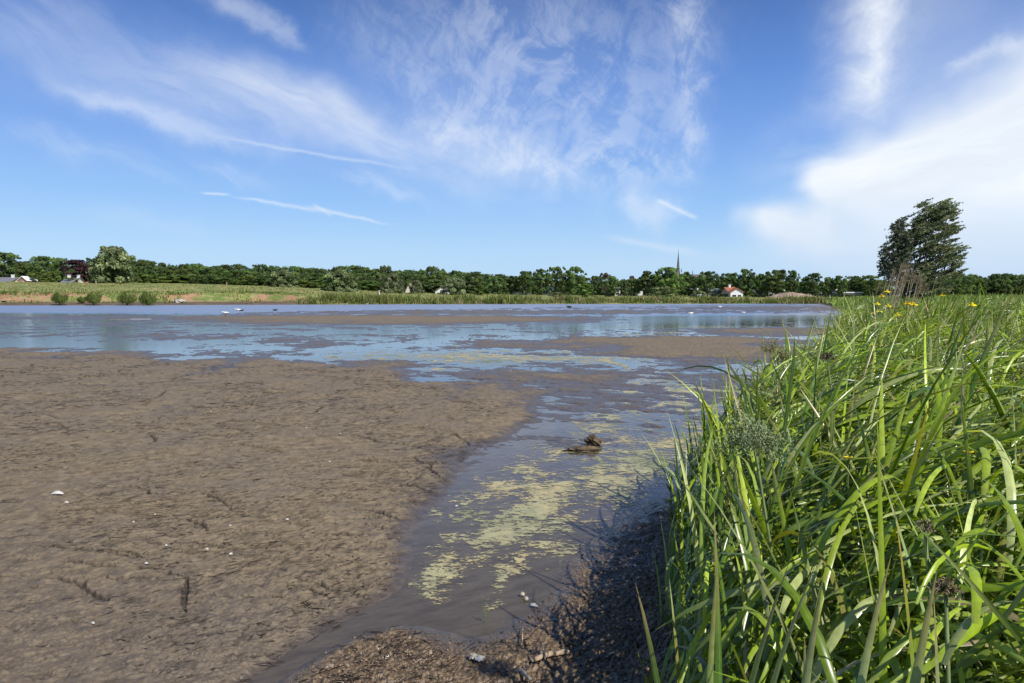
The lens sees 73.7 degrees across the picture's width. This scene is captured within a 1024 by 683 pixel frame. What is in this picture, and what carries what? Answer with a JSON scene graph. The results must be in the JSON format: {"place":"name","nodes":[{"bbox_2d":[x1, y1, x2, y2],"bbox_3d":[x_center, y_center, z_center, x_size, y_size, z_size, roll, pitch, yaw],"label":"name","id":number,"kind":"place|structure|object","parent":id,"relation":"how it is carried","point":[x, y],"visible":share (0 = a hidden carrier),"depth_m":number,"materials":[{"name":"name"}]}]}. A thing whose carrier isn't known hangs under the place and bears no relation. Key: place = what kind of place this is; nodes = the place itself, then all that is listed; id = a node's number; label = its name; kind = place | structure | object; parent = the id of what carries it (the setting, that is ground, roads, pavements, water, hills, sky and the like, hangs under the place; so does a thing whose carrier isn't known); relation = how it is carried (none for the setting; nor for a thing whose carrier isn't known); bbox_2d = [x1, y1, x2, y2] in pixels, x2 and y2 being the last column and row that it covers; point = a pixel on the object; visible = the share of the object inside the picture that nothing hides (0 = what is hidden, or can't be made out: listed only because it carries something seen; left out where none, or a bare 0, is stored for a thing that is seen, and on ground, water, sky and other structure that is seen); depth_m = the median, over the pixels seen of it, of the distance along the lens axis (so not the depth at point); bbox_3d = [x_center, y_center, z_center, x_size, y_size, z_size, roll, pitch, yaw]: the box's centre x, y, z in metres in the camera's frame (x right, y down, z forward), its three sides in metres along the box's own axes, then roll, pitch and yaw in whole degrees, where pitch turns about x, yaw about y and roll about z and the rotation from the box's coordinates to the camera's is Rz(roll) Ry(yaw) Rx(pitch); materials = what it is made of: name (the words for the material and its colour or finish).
{"place":"outdoors","nodes":[
{"label":"outdoors","id":0,"kind":"place"},
{"bbox_2d":[0,304,838,401],"bbox_3d":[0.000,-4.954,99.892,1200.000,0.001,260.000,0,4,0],"label":"water","id":1,"kind":"structure","parent":0,"point":[696,321],"depth_m":32.76,"materials":[{"name":"liquid"}]},
{"bbox_2d":[281,325,766,609],"bbox_3d":[3.025,0.084,24.256,14.415,0.001,40.108,2,4,25],"label":"floating algae","id":2,"kind":"object","parent":1,"relation":"on","point":[501,535],"visible":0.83,"depth_m":6.09,"materials":[{"name":"plant"}]},
{"bbox_2d":[584,434,601,445],"bbox_3d":[0.926,1.141,7.777,0.216,0.185,0.181,0,4,0],"label":"mud clod","id":3,"kind":"object","parent":1,"relation":"in","point":[592,440],"visible":0.84,"depth_m":7.74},
{"bbox_2d":[0,303,847,682],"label":"mudflat","id":4,"kind":"structure","parent":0,"point":[38,585],"depth_m":5.51,"materials":[{"name":"soil"}]},
{"bbox_2d":[0,353,674,682],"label":"plant scraps","id":5,"kind":"object","parent":4,"relation":"on","point":[278,551],"visible":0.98,"depth_m":5.32,"materials":[{"name":"plant"}]},
{"bbox_2d":[122,456,692,682],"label":"mud crumbs","id":6,"kind":"object","parent":4,"relation":"on","point":[498,675],"visible":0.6,"depth_m":3.29,"materials":[{"name":"soil"}]},
{"bbox_2d":[531,649,569,661],"bbox_3d":[0.177,1.441,3.141,0.197,0.031,0.024,-2,4,-25],"label":"driftwood stick","id":7,"kind":"object","parent":4,"relation":"on","point":[550,653],"visible":1,"depth_m":3.14,"materials":[{"name":"brown wood"}]},
{"bbox_2d":[565,445,601,452],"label":"mud slab","id":8,"kind":"structure","parent":4,"relation":"on","point":[585,449],"depth_m":7.48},
{"bbox_2d":[588,479,692,682],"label":"grass","id":9,"kind":"structure","parent":4,"relation":"on","point":[657,642],"depth_m":3.37,"materials":[{"name":"plant"}]},
{"bbox_2d":[647,601,690,638],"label":"broadleaf weed","id":10,"kind":"object","parent":4,"relation":"on","point":[665,618],"visible":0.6,"depth_m":3.16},
{"bbox_2d":[659,474,678,534],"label":"broadleaf weed","id":11,"kind":"object","parent":4,"relation":"on","point":[672,504],"visible":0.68,"depth_m":4.43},
{"bbox_2d":[0,282,874,304],"bbox_3d":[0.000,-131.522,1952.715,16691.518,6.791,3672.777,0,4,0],"label":"meadow ground","id":12,"kind":"structure","parent":0,"point":[207,298],"depth_m":144.85,"materials":[{"name":"plant"}]},
{"bbox_2d":[0,252,21,276],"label":"broadleaf tree","id":13,"kind":"object","parent":12,"relation":"on","point":[10,257],"visible":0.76,"depth_m":238.58,"materials":[{"name":"green plant"}]},
{"bbox_2d":[10,261,40,277],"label":"broadleaf tree","id":14,"kind":"object","parent":12,"relation":"on","point":[21,264],"visible":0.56,"depth_m":234.62,"materials":[{"name":"green plant"}]},
{"bbox_2d":[26,272,51,281],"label":"bush","id":15,"kind":"object","parent":12,"relation":"on","point":[34,274],"visible":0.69,"depth_m":228.76,"materials":[{"name":"green plant"}]},
{"bbox_2d":[24,255,60,278],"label":"oak tree","id":16,"kind":"object","parent":12,"relation":"on","point":[36,264],"visible":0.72,"depth_m":232.90,"materials":[{"name":"green plant"}]},
{"bbox_2d":[38,271,64,281],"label":"broadleaf tree","id":17,"kind":"object","parent":12,"relation":"on","point":[51,277],"visible":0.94,"depth_m":230.28,"materials":[{"name":"green plant"}]},
{"bbox_2d":[43,257,74,281],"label":"broadleaf tree","id":18,"kind":"object","parent":12,"relation":"on","point":[61,260],"visible":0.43,"depth_m":241.19,"materials":[{"name":"green plant"}]},
{"bbox_2d":[50,291,68,304],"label":"willow shrub","id":19,"kind":"object","parent":12,"relation":"on","point":[59,297],"visible":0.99,"depth_m":125.19,"materials":[{"name":"green plant"}]},
{"bbox_2d":[58,259,93,281],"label":"copper beech","id":20,"kind":"object","parent":12,"relation":"on","point":[81,269],"visible":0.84,"depth_m":231.03,"materials":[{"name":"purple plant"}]},
{"bbox_2d":[85,292,101,304],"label":"willow shrub","id":21,"kind":"object","parent":12,"relation":"on","point":[91,297],"visible":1,"depth_m":124.76,"materials":[{"name":"green plant"}]},
{"bbox_2d":[88,245,137,283],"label":"willow","id":22,"kind":"object","parent":12,"relation":"on","point":[111,264],"visible":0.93,"depth_m":216.98,"materials":[{"name":"green plant"}]},
{"bbox_2d":[115,292,137,304],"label":"willow shrub","id":23,"kind":"object","parent":12,"relation":"on","point":[126,299],"visible":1,"depth_m":124.59,"materials":[{"name":"green plant"}]},
{"bbox_2d":[138,290,157,304],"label":"willow shrub","id":24,"kind":"object","parent":12,"relation":"on","point":[146,298],"visible":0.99,"depth_m":124.19,"materials":[{"name":"green plant"}]},
{"bbox_2d":[136,265,165,282],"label":"broadleaf tree","id":25,"kind":"object","parent":12,"relation":"on","point":[150,268],"visible":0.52,"depth_m":241.85,"materials":[{"name":"green plant"}]},
{"bbox_2d":[153,275,194,283],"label":"broadleaf tree","id":26,"kind":"object","parent":12,"relation":"on","point":[177,277],"visible":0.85,"depth_m":229.44,"materials":[{"name":"green plant"}]},
{"bbox_2d":[165,268,205,280],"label":"broadleaf tree","id":27,"kind":"object","parent":12,"relation":"on","point":[182,271],"visible":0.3,"depth_m":243.19,"materials":[{"name":"green plant"}]},
{"bbox_2d":[182,274,231,284],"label":"broadleaf tree","id":28,"kind":"object","parent":12,"relation":"on","point":[211,278],"visible":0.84,"depth_m":229.48,"materials":[{"name":"green plant"}]},
{"bbox_2d":[225,269,250,284],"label":"broadleaf tree","id":29,"kind":"object","parent":12,"relation":"on","point":[235,271],"visible":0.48,"depth_m":244.57,"materials":[{"name":"green plant"}]},
{"bbox_2d":[250,275,275,285],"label":"broadleaf tree","id":30,"kind":"object","parent":12,"relation":"on","point":[264,280],"visible":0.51,"depth_m":230.67,"materials":[{"name":"green plant"}]},
{"bbox_2d":[267,270,299,287],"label":"willow","id":31,"kind":"object","parent":12,"relation":"on","point":[282,279],"visible":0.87,"depth_m":217.41,"materials":[{"name":"green plant"}]},
{"bbox_2d":[320,269,362,292],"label":"willow","id":32,"kind":"object","parent":12,"relation":"on","point":[339,279],"visible":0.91,"depth_m":202.30,"materials":[{"name":"green plant"}]},
{"bbox_2d":[337,265,371,274],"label":"broadleaf tree","id":33,"kind":"object","parent":12,"relation":"on","point":[353,268],"visible":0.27,"depth_m":256.53,"materials":[{"name":"green plant"}]},
{"bbox_2d":[356,280,381,290],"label":"broadleaf tree","id":34,"kind":"object","parent":12,"relation":"on","point":[368,285],"visible":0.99,"depth_m":225.93,"materials":[{"name":"green plant"}]},
{"bbox_2d":[379,273,404,293],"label":"willow","id":35,"kind":"object","parent":12,"relation":"on","point":[394,286],"visible":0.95,"depth_m":213.05,"materials":[{"name":"green plant"}]},
{"bbox_2d":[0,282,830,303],"bbox_3d":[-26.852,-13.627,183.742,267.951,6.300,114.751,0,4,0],"label":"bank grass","id":36,"kind":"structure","parent":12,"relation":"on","point":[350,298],"depth_m":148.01,"materials":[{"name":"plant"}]},
{"bbox_2d":[409,280,424,293],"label":"willow","id":37,"kind":"object","parent":12,"relation":"on","point":[415,283],"visible":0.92,"depth_m":212.68,"materials":[{"name":"green plant"}]},
{"bbox_2d":[422,279,445,292],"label":"broadleaf tree","id":38,"kind":"object","parent":12,"relation":"on","point":[430,286],"visible":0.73,"depth_m":232.13,"materials":[{"name":"green plant"}]},
{"bbox_2d":[425,270,451,281],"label":"broadleaf tree","id":39,"kind":"object","parent":12,"relation":"on","point":[436,274],"visible":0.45,"depth_m":238.01,"materials":[{"name":"green plant"}]},
{"bbox_2d":[438,277,470,294],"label":"willow","id":40,"kind":"object","parent":12,"relation":"on","point":[453,285],"visible":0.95,"depth_m":210.21,"materials":[{"name":"green plant"}]},
{"bbox_2d":[465,271,486,290],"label":"broadleaf tree","id":41,"kind":"object","parent":12,"relation":"on","point":[476,276],"visible":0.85,"depth_m":233.53,"materials":[{"name":"green plant"}]},
{"bbox_2d":[482,276,505,293],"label":"broadleaf tree","id":42,"kind":"object","parent":12,"relation":"on","point":[493,281],"visible":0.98,"depth_m":227.74,"materials":[{"name":"green plant"}]},
{"bbox_2d":[498,276,518,294],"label":"oak tree","id":43,"kind":"object","parent":12,"relation":"on","point":[512,288],"visible":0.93,"depth_m":228.57,"materials":[{"name":"green plant"}]},
{"bbox_2d":[514,271,534,294],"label":"oak tree","id":44,"kind":"object","parent":12,"relation":"on","point":[524,276],"visible":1,"depth_m":227.11,"materials":[{"name":"green plant"}]},
{"bbox_2d":[530,268,551,294],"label":"oak tree","id":45,"kind":"object","parent":12,"relation":"on","point":[539,281],"visible":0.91,"depth_m":230.75,"materials":[{"name":"green plant"}]},
{"bbox_2d":[544,266,568,292],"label":"oak tree","id":46,"kind":"object","parent":12,"relation":"on","point":[555,284],"visible":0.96,"depth_m":231.95,"materials":[{"name":"green plant"}]},
{"bbox_2d":[565,266,586,294],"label":"oak tree","id":47,"kind":"object","parent":12,"relation":"on","point":[574,278],"visible":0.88,"depth_m":231.27,"materials":[{"name":"green plant"}]},
{"bbox_2d":[572,284,595,297],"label":"bush","id":48,"kind":"object","parent":12,"relation":"on","point":[582,290],"visible":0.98,"depth_m":188.42,"materials":[{"name":"green plant"}]},
{"bbox_2d":[588,276,605,294],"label":"oak tree","id":49,"kind":"object","parent":12,"relation":"on","point":[593,280],"visible":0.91,"depth_m":233.93,"materials":[{"name":"green plant"}]},
{"bbox_2d":[605,276,618,293],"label":"oak tree","id":50,"kind":"object","parent":12,"relation":"on","point":[611,280],"visible":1,"depth_m":225.99,"materials":[{"name":"green plant"}]},
{"bbox_2d":[627,278,641,295],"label":"oak tree","id":51,"kind":"object","parent":12,"relation":"on","point":[633,281],"visible":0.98,"depth_m":227.84,"materials":[{"name":"green plant"}]},
{"bbox_2d":[637,270,660,295],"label":"oak tree","id":52,"kind":"object","parent":12,"relation":"on","point":[646,279],"visible":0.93,"depth_m":225.73,"materials":[{"name":"green plant"}]},
{"bbox_2d":[651,286,680,297],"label":"bush","id":53,"kind":"object","parent":12,"relation":"on","point":[668,292],"visible":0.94,"depth_m":193.60,"materials":[{"name":"green plant"}]},
{"bbox_2d":[650,267,689,292],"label":"oak tree","id":54,"kind":"object","parent":12,"relation":"on","point":[670,273],"visible":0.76,"depth_m":223.67,"materials":[{"name":"green plant"}]},
{"bbox_2d":[681,275,702,295],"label":"oak tree","id":55,"kind":"object","parent":12,"relation":"on","point":[689,279],"visible":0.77,"depth_m":230.42,"materials":[{"name":"green plant"}]},
{"bbox_2d":[697,271,722,294],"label":"oak tree","id":56,"kind":"object","parent":12,"relation":"on","point":[709,278],"visible":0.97,"depth_m":224.03,"materials":[{"name":"green plant"}]},
{"bbox_2d":[717,273,739,291],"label":"oak tree","id":57,"kind":"object","parent":12,"relation":"on","point":[728,278],"visible":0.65,"depth_m":232.03,"materials":[{"name":"green plant"}]},
{"bbox_2d":[726,288,744,296],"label":"cottage","id":58,"kind":"structure","parent":12,"relation":"on","point":[734,292],"depth_m":220.46,"materials":[{"name":"white paint"}]},
{"bbox_2d":[734,269,756,295],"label":"broadleaf tree","id":59,"kind":"object","parent":12,"relation":"on","point":[743,285],"visible":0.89,"depth_m":228.78,"materials":[{"name":"green plant"}]},
{"bbox_2d":[753,273,767,294],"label":"broadleaf tree","id":60,"kind":"object","parent":12,"relation":"on","point":[759,281],"visible":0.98,"depth_m":226.42,"materials":[{"name":"green plant"}]},
{"bbox_2d":[761,269,794,293],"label":"oak tree","id":61,"kind":"object","parent":12,"relation":"on","point":[772,284],"visible":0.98,"depth_m":222.95,"materials":[{"name":"green plant"}]},
{"bbox_2d":[765,292,811,297],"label":"earth mound","id":62,"kind":"object","parent":12,"relation":"on","point":[793,294],"visible":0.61,"depth_m":196.59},
{"bbox_2d":[785,270,800,292],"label":"broadleaf tree","id":63,"kind":"object","parent":12,"relation":"on","point":[793,273],"visible":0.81,"depth_m":224.26,"materials":[{"name":"green plant"}]},
{"bbox_2d":[801,273,827,294],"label":"oak tree","id":64,"kind":"object","parent":12,"relation":"on","point":[813,282],"visible":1,"depth_m":226.25,"materials":[{"name":"green plant"}]},
{"bbox_2d":[820,277,834,294],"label":"oak tree","id":65,"kind":"object","parent":12,"relation":"on","point":[826,290],"visible":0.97,"depth_m":226.04,"materials":[{"name":"green plant"}]},
{"bbox_2d":[829,275,849,294],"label":"oak tree","id":66,"kind":"object","parent":12,"relation":"on","point":[837,280],"visible":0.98,"depth_m":224.40,"materials":[{"name":"green plant"}]},
{"bbox_2d":[846,276,865,291],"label":"oak tree","id":67,"kind":"object","parent":12,"relation":"on","point":[852,288],"visible":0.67,"depth_m":234.10,"materials":[{"name":"green plant"}]},
{"bbox_2d":[854,275,884,296],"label":"oak tree","id":68,"kind":"object","parent":12,"relation":"on","point":[870,285],"visible":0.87,"depth_m":227.77,"materials":[{"name":"green plant"}]},
{"bbox_2d":[936,278,973,295],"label":"broadleaf tree","id":69,"kind":"object","parent":12,"relation":"on","point":[957,288],"visible":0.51,"depth_m":200.16,"materials":[{"name":"green plant"}]},
{"bbox_2d":[957,276,984,294],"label":"broadleaf tree","id":70,"kind":"object","parent":12,"relation":"on","point":[973,279],"visible":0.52,"depth_m":202.37,"materials":[{"name":"green plant"}]},
{"bbox_2d":[962,278,997,295],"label":"broadleaf tree","id":71,"kind":"object","parent":12,"relation":"on","point":[985,288],"visible":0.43,"depth_m":202.74,"materials":[{"name":"green plant"}]},
{"bbox_2d":[976,280,1012,295],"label":"broadleaf tree","id":72,"kind":"object","parent":12,"relation":"on","point":[992,283],"visible":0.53,"depth_m":202.85,"materials":[{"name":"green plant"}]},
{"bbox_2d":[983,279,1023,295],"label":"broadleaf tree","id":73,"kind":"object","parent":12,"relation":"on","point":[1008,285],"visible":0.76,"depth_m":200.09,"materials":[{"name":"green plant"}]},
{"bbox_2d":[1001,273,1023,293],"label":"broadleaf tree","id":74,"kind":"object","parent":12,"relation":"on","point":[1006,277],"visible":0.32,"depth_m":211.83,"materials":[{"name":"green plant"}]},
{"bbox_2d":[0,0,1023,295],"label":"sky","id":75,"kind":"structure","parent":0,"point":[616,138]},
{"bbox_2d":[635,283,1023,682],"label":"marsh ground","id":76,"kind":"structure","parent":0,"point":[695,567],"depth_m":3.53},
{"bbox_2d":[706,567,716,682],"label":"sword leaf","id":77,"kind":"object","parent":76,"relation":"on","point":[710,670],"visible":1,"depth_m":1.29,"materials":[{"name":"plant"}]},
{"bbox_2d":[714,513,721,682],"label":"sword leaf","id":78,"kind":"object","parent":76,"relation":"on","point":[718,662],"visible":0.96,"depth_m":1.48,"materials":[{"name":"plant"}]},
{"bbox_2d":[728,426,753,579],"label":"sword leaf","id":79,"kind":"object","parent":76,"relation":"on","point":[747,541],"visible":0.34,"depth_m":2.19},
{"bbox_2d":[705,405,796,629],"bbox_3d":[0.758,0.769,2.213,0.281,1.143,0.228,0,4,0],"label":"club rush","id":80,"kind":"object","parent":76,"relation":"on","point":[751,435],"visible":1,"depth_m":2.16,"materials":[{"name":"plant"}]},
{"bbox_2d":[735,486,785,578],"bbox_3d":[0.811,0.854,1.803,0.454,0.954,0.042,1,4,21],"label":"sword leaf","id":81,"kind":"object","parent":76,"relation":"on","point":[782,574],"visible":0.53,"depth_m":1.83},
{"bbox_2d":[758,335,783,397],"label":"club rush","id":82,"kind":"object","parent":76,"relation":"on","point":[766,347],"visible":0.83,"depth_m":4.81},
{"bbox_2d":[770,345,800,374],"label":"club rush","id":83,"kind":"object","parent":76,"relation":"on","point":[782,356],"visible":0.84,"depth_m":4.61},
{"bbox_2d":[775,320,825,547],"bbox_3d":[1.313,0.598,3.154,0.658,1.401,0.050,-3,5,-42],"label":"sword leaf","id":84,"kind":"object","parent":76,"relation":"on","point":[808,404],"visible":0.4,"depth_m":3.20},
{"bbox_2d":[801,576,823,682],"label":"sword leaf","id":85,"kind":"object","parent":76,"relation":"on","point":[806,676],"visible":1,"depth_m":1.20,"materials":[{"name":"plant"}]},
{"bbox_2d":[784,425,861,593],"bbox_3d":[1.043,0.830,2.368,0.498,1.064,0.024,-2,4,-26],"label":"sword leaf","id":86,"kind":"object","parent":76,"relation":"on","point":[829,482],"visible":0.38,"depth_m":2.38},
{"bbox_2d":[754,457,895,682],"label":"sword leaf","id":87,"kind":"object","parent":76,"relation":"on","point":[766,648],"visible":0.44,"depth_m":2.00,"materials":[{"name":"plant"}]},
{"bbox_2d":[819,352,839,410],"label":"club rush","id":88,"kind":"object","parent":76,"relation":"on","point":[827,357],"visible":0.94,"depth_m":3.61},
{"bbox_2d":[666,275,1023,516],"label":"reed grass","id":89,"kind":"structure","parent":76,"relation":"on","point":[941,334],"depth_m":7.26,"materials":[{"name":"plant"}]},
{"bbox_2d":[876,216,916,301],"bbox_3d":[32.437,-6.542,57.668,3.241,8.040,2.962,0,4,0],"label":"willow","id":90,"kind":"object","parent":76,"relation":"on","point":[897,260],"visible":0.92,"depth_m":57.33,"materials":[{"name":"green plant"}]},
{"bbox_2d":[894,506,913,671],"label":"sword leaf","id":91,"kind":"object","parent":76,"relation":"on","point":[909,630],"visible":0.9,"depth_m":1.15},
{"bbox_2d":[874,451,943,675],"bbox_3d":[1.026,0.804,1.658,0.034,1.031,0.368,-2,4,-30],"label":"sword leaf","id":92,"kind":"object","parent":76,"relation":"on","point":[916,588],"visible":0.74,"depth_m":1.70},
{"bbox_2d":[821,291,1023,318],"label":"reed bed","id":93,"kind":"object","parent":76,"relation":"on","point":[858,299],"visible":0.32,"depth_m":68.76,"materials":[{"name":"plant"}]},
{"bbox_2d":[915,518,935,682],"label":"club rush","id":94,"kind":"object","parent":76,"relation":"on","point":[925,528],"visible":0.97,"depth_m":1.52,"materials":[{"name":"plant"}]},
{"bbox_2d":[876,455,979,670],"bbox_3d":[1.138,0.810,1.716,0.467,1.034,0.020,4,5,43],"label":"sword leaf","id":95,"kind":"object","parent":76,"relation":"on","point":[976,664],"visible":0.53,"depth_m":1.78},
{"bbox_2d":[888,198,970,301],"bbox_3d":[35.241,-7.334,57.626,6.203,9.597,5.648,0,4,0],"label":"willow","id":96,"kind":"object","parent":76,"relation":"on","point":[924,225],"visible":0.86,"depth_m":57.09,"materials":[{"name":"green plant"}]},
{"bbox_2d":[933,591,939,682],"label":"sword leaf","id":97,"kind":"object","parent":76,"relation":"on","point":[936,663],"visible":1,"depth_m":1.09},
{"bbox_2d":[922,576,964,682],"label":"club rush","id":98,"kind":"object","parent":76,"relation":"on","point":[945,587],"visible":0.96,"depth_m":1.28,"materials":[{"name":"plant"}]},
{"bbox_2d":[932,300,972,419],"bbox_3d":[2.598,0.434,4.124,0.427,1.383,0.029,-2,4,-22],"label":"sword leaf","id":99,"kind":"object","parent":76,"relation":"on","point":[956,339],"visible":0.27,"depth_m":4.13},
{"bbox_2d":[940,288,1013,486],"bbox_3d":[1.878,0.509,2.893,0.708,1.474,0.031,-2,4,-26],"label":"sword leaf","id":100,"kind":"object","parent":76,"relation":"on","point":[976,376],"visible":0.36,"depth_m":2.93,"materials":[{"name":"plant"}]},
{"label":"bank ground","id":101,"kind":"structure","parent":0,"visible":0},
{"bbox_2d":[748,564,788,682],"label":"sword leaf","id":102,"kind":"object","parent":101,"relation":"on","point":[757,661],"visible":1,"depth_m":1.22,"materials":[{"name":"plant"}]},
{"bbox_2d":[770,563,815,682],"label":"sword leaf","id":103,"kind":"object","parent":101,"relation":"on","point":[779,662],"visible":1,"depth_m":1.17,"materials":[{"name":"plant"}]},
{"bbox_2d":[856,554,891,682],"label":"sword leaf","id":104,"kind":"object","parent":101,"relation":"on","point":[863,670],"visible":1,"depth_m":1.23,"materials":[{"name":"plant"}]},
{"bbox_2d":[910,571,936,682],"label":"sword leaf","id":105,"kind":"object","parent":101,"relation":"on","point":[916,673],"visible":1,"depth_m":1.12,"materials":[{"name":"plant"}]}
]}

